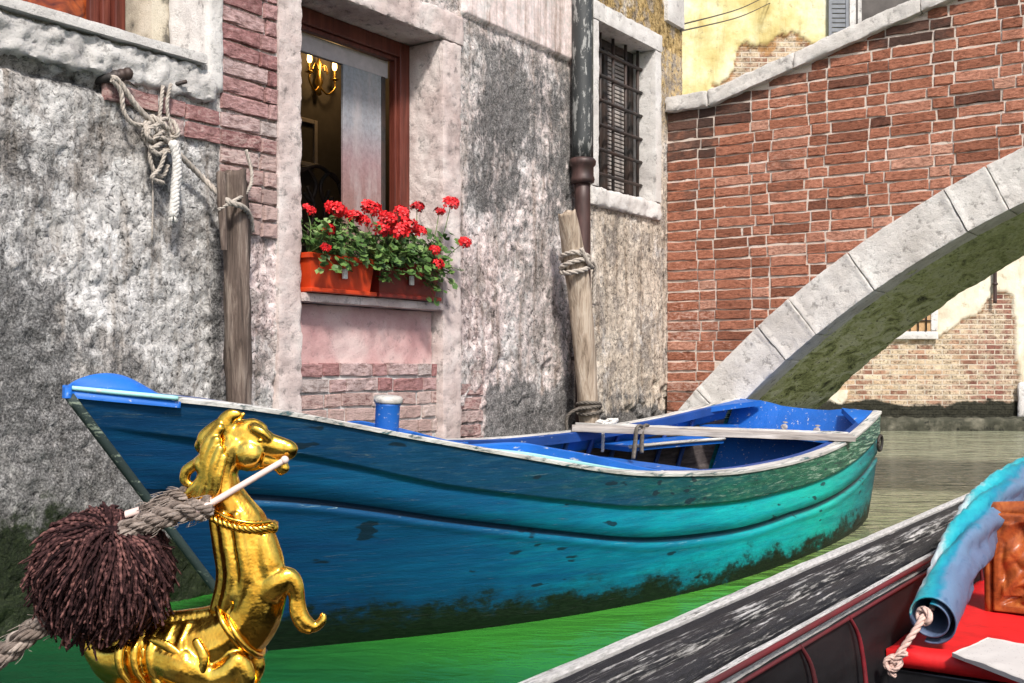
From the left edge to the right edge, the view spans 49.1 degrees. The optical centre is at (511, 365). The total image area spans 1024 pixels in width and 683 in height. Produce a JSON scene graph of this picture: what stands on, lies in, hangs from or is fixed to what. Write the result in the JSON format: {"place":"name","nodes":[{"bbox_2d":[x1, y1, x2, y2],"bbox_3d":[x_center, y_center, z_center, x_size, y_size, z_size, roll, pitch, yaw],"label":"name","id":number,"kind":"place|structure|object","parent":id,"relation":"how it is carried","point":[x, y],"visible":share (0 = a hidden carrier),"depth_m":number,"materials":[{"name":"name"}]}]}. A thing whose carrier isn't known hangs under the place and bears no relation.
{"place":"outdoors","nodes":[
{"label":"outdoors","id":0,"kind":"place"},
{"bbox_2d":[0,431,1023,682],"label":"water","id":1,"kind":"structure","parent":0,"point":[920,471],"depth_m":4.16,"materials":[{"name":"green liquid"}]},
{"bbox_2d":[216,168,252,404],"bbox_3d":[-1.202,0.272,4.851,0.140,2.259,0.262,0,0,34],"label":"mooring pole","id":2,"kind":"object","parent":1,"relation":"in","point":[235,233],"visible":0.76,"depth_m":4.83,"materials":[{"name":"brown wood"}]},
{"bbox_2d":[0,0,684,639],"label":"canal house","id":3,"kind":"structure","parent":1,"relation":"on","point":[514,126],"depth_m":5.68,"materials":[{"name":"paint"}]},
{"bbox_2d":[22,0,124,29],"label":"window","id":4,"kind":"structure","parent":3,"relation":"in","point":[111,13],"depth_m":4.96,"materials":[{"name":"red wood"}]},
{"bbox_2d":[110,75,254,239],"bbox_3d":[-1.358,-0.848,4.677,0.690,0.661,0.161,0,0,-42],"label":"mooring rope","id":5,"kind":"object","parent":3,"relation":"attached to","point":[162,129],"visible":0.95,"depth_m":4.59,"materials":[{"name":"beige fabric"}]},
{"bbox_2d":[167,140,182,222],"bbox_3d":[-1.393,-0.764,4.629,0.058,0.338,0.067,0,0,-32],"label":"rope end","id":6,"kind":"object","parent":5,"relation":"hanging from","point":[175,189],"visible":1,"depth_m":4.62,"materials":[{"name":"white fabric"}]},
{"bbox_2d":[300,117,317,168],"bbox_3d":[-1.385,-1.488,7.438,0.030,0.320,0.240,0,0,34],"label":"picture frame","id":7,"kind":"object","parent":3,"relation":"attached to","point":[309,130],"visible":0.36,"depth_m":7.48,"materials":[{"name":"paint"}]},
{"bbox_2d":[300,164,340,246],"bbox_3d":[-0.970,-0.653,6.453,0.450,1.063,0.450,0,0,34],"label":"wrought chair","id":8,"kind":"object","parent":3,"relation":"in","point":[310,198],"visible":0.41,"depth_m":6.54,"materials":[{"name":"black metal"}]},
{"bbox_2d":[305,55,338,95],"bbox_3d":[-1.287,-1.956,7.529,0.088,0.275,0.300,0,0,34],"label":"wall sconce","id":9,"kind":"object","parent":3,"relation":"attached to","point":[318,79],"depth_m":7.52,"materials":[{"name":"gold metal"}]},
{"bbox_2d":[300,252,376,296],"bbox_3d":[-0.889,-0.449,5.563,0.183,0.190,0.487,0,0,34],"label":"flower box","id":10,"kind":"object","parent":3,"relation":"on","point":[357,281],"visible":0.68,"depth_m":5.48,"materials":[{"name":"orange plastic"}]},
{"bbox_2d":[301,200,394,284],"bbox_3d":[-0.838,-0.610,5.530,0.293,0.397,0.552,0,0,34],"label":"geranium plant","id":11,"kind":"object","parent":10,"relation":"in","point":[337,242],"visible":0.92,"depth_m":5.47,"materials":[{"name":"green plant"}]},
{"bbox_2d":[300,6,409,257],"bbox_3d":[-0.930,-1.089,5.951,0.100,1.470,1.096,0,0,34],"label":"window","id":12,"kind":"structure","parent":3,"relation":"in","point":[363,76],"depth_m":6.16,"materials":[{"name":"red wood"}]},
{"bbox_2d":[370,260,441,301],"bbox_3d":[-0.598,-0.449,5.992,0.183,0.190,0.530,0,0,34],"label":"flower box","id":13,"kind":"object","parent":3,"relation":"on","point":[413,288],"visible":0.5,"depth_m":5.92,"materials":[{"name":"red plastic"}]},
{"bbox_2d":[355,196,471,305],"bbox_3d":[-0.565,-0.625,5.930,0.299,0.605,0.864,0,0,34],"label":"geranium plant","id":14,"kind":"object","parent":13,"relation":"in","point":[406,251],"visible":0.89,"depth_m":5.88,"materials":[{"name":"red plant"}]},
{"bbox_2d":[595,39,632,195],"bbox_3d":[0.666,-1.800,8.152,0.045,1.132,0.850,0,0,34],"label":"window","id":15,"kind":"structure","parent":3,"relation":"in","point":[619,52],"depth_m":8.33,"materials":[{"name":"black metal"}]},
{"bbox_2d":[608,58,623,189],"bbox_3d":[0.621,-1.800,8.180,0.040,1.200,0.890,0,0,34],"label":"shutter","id":16,"kind":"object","parent":3,"relation":"in","point":[609,58],"depth_m":8.40,"materials":[{"name":"paint"}]},
{"bbox_2d":[62,373,883,651],"bbox_3d":[0.377,0.585,5.614,1.637,1.131,5.829,5,3,36],"label":"rowing boat","id":17,"kind":"object","parent":1,"relation":"on","point":[389,528],"visible":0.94,"depth_m":4.22,"materials":[{"name":"paint"}]},
{"bbox_2d":[572,422,855,441],"bbox_3d":[1.199,0.399,6.745,1.676,0.052,0.172,2,2,3],"label":"loose plank","id":18,"kind":"object","parent":17,"relation":"on","point":[807,435],"visible":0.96,"depth_m":6.69,"materials":[{"name":"grey wood"}]},
{"bbox_2d":[595,418,618,451],"bbox_3d":[0.581,0.431,7.045,0.117,0.202,0.280,0,0,29],"label":"loose rope","id":19,"kind":"object","parent":18,"relation":"on","point":[610,421],"visible":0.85,"depth_m":7.01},
{"bbox_2d":[631,423,649,459],"bbox_3d":[0.762,0.450,6.680,0.037,0.210,0.194,0,0,36],"label":"hanging rope","id":20,"kind":"object","parent":18,"relation":"hanging from","point":[635,441],"visible":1,"depth_m":6.64,"materials":[{"name":"fabric"}]},
{"bbox_2d":[558,209,599,422],"bbox_3d":[0.442,0.210,7.146,0.159,2.387,0.460,0,0,38],"label":"mooring pole","id":21,"kind":"object","parent":1,"relation":"in","point":[581,310],"visible":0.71,"depth_m":7.09,"materials":[{"name":"brown wood"}]},
{"bbox_2d":[559,247,596,304],"bbox_3d":[0.419,-0.568,7.083,0.251,0.352,0.219,0,0,-2],"label":"rope lashing","id":22,"kind":"object","parent":21,"relation":"attached to","point":[589,261],"visible":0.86,"depth_m":7.01,"materials":[{"name":"beige fabric"}]},
{"bbox_2d":[565,401,601,429],"bbox_3d":[0.472,0.323,7.193,0.169,0.204,0.277,0,0,34],"label":"rope lashing","id":23,"kind":"object","parent":21,"relation":"attached to","point":[598,404],"visible":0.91,"depth_m":7.15,"materials":[{"name":"grey fabric"}]},
{"bbox_2d":[519,493,1023,682],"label":"gondola","id":24,"kind":"object","parent":1,"relation":"on","point":[839,615],"visible":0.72,"depth_m":2.65,"materials":[{"name":"black paint"}]},
{"bbox_2d":[84,409,326,682],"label":"gilded horse","id":25,"kind":"object","parent":24,"relation":"on","point":[226,635],"visible":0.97,"depth_m":1.18},
{"bbox_2d":[18,501,181,660],"bbox_3d":[-0.432,0.227,1.177,0.162,0.160,0.163,0,0,0],"label":"woollen pompom","id":26,"kind":"object","parent":25,"relation":"hanging from","point":[90,572],"visible":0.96,"depth_m":1.13,"materials":[{"name":"brown fabric"}]},
{"bbox_2d":[0,614,50,670],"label":"twisted cord","id":27,"kind":"object","parent":26,"relation":"attached to","point":[26,635],"visible":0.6,"depth_m":1.16,"materials":[{"name":"grey fabric"}]},
{"bbox_2d":[136,486,187,515],"bbox_3d":[-0.369,0.147,1.187,0.057,0.039,0.031,0,0,-25],"label":"twisted cord","id":28,"kind":"object","parent":25,"relation":"attached to","point":[170,495],"visible":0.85,"depth_m":1.18,"materials":[{"name":"beige fabric"}]},
{"bbox_2d":[117,495,214,538],"bbox_3d":[-0.363,0.159,1.171,0.104,0.052,0.036,0,0,-6],"label":"twisted cord","id":29,"kind":"object","parent":25,"relation":"attached to","point":[159,518],"visible":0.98,"depth_m":1.16,"materials":[{"name":"beige fabric"}]},
{"bbox_2d":[909,457,1023,643],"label":"rolled cover","id":30,"kind":"object","parent":24,"relation":"on","point":[963,556],"visible":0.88,"depth_m":2.95,"materials":[{"name":"blue fabric"}]},
{"bbox_2d":[882,604,935,677],"bbox_3d":[1.038,0.641,2.776,0.358,0.208,0.080,0,0,-43],"label":"tie cord","id":31,"kind":"object","parent":30,"relation":"hanging from","point":[923,615],"visible":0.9,"depth_m":2.69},
{"bbox_2d":[952,637,1023,682],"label":"folded cloth","id":32,"kind":"object","parent":24,"relation":"on","point":[1003,658],"visible":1,"depth_m":2.65,"materials":[{"name":"white fabric"}]},
{"bbox_2d":[665,0,1023,412],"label":"brick bridge","id":33,"kind":"structure","parent":1,"relation":"on","point":[844,205],"depth_m":7.97,"materials":[{"name":"red brick"}]},
{"bbox_2d":[682,0,1023,430],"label":"canal building","id":34,"kind":"structure","parent":1,"relation":"on","point":[956,363],"depth_m":17.52,"materials":[{"name":"paint"}]},
{"bbox_2d":[684,0,758,24],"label":"overhead wire","id":35,"kind":"object","parent":34,"relation":"attached to","point":[718,14],"visible":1,"depth_m":11.04,"materials":[{"name":"black metal"}]},
{"bbox_2d":[680,3,769,31],"bbox_3d":[2.675,-4.146,13.132,0.011,3.063,9.151,0,0,17],"label":"overhead wire","id":36,"kind":"object","parent":34,"relation":"attached to","point":[721,21],"visible":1,"depth_m":11.06,"materials":[{"name":"black metal"}]},
{"bbox_2d":[828,0,908,35],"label":"window","id":37,"kind":"structure","parent":34,"relation":"in","point":[856,11],"depth_m":17.42,"materials":[{"name":"grey stone"}]},
{"bbox_2d":[896,310,937,339],"bbox_3d":[6.116,-1.023,17.497,1.072,1.219,0.115,0,0,0],"label":"window","id":38,"kind":"structure","parent":34,"relation":"in","point":[924,329],"depth_m":17.45,"materials":[{"name":"white stone"}]}
]}

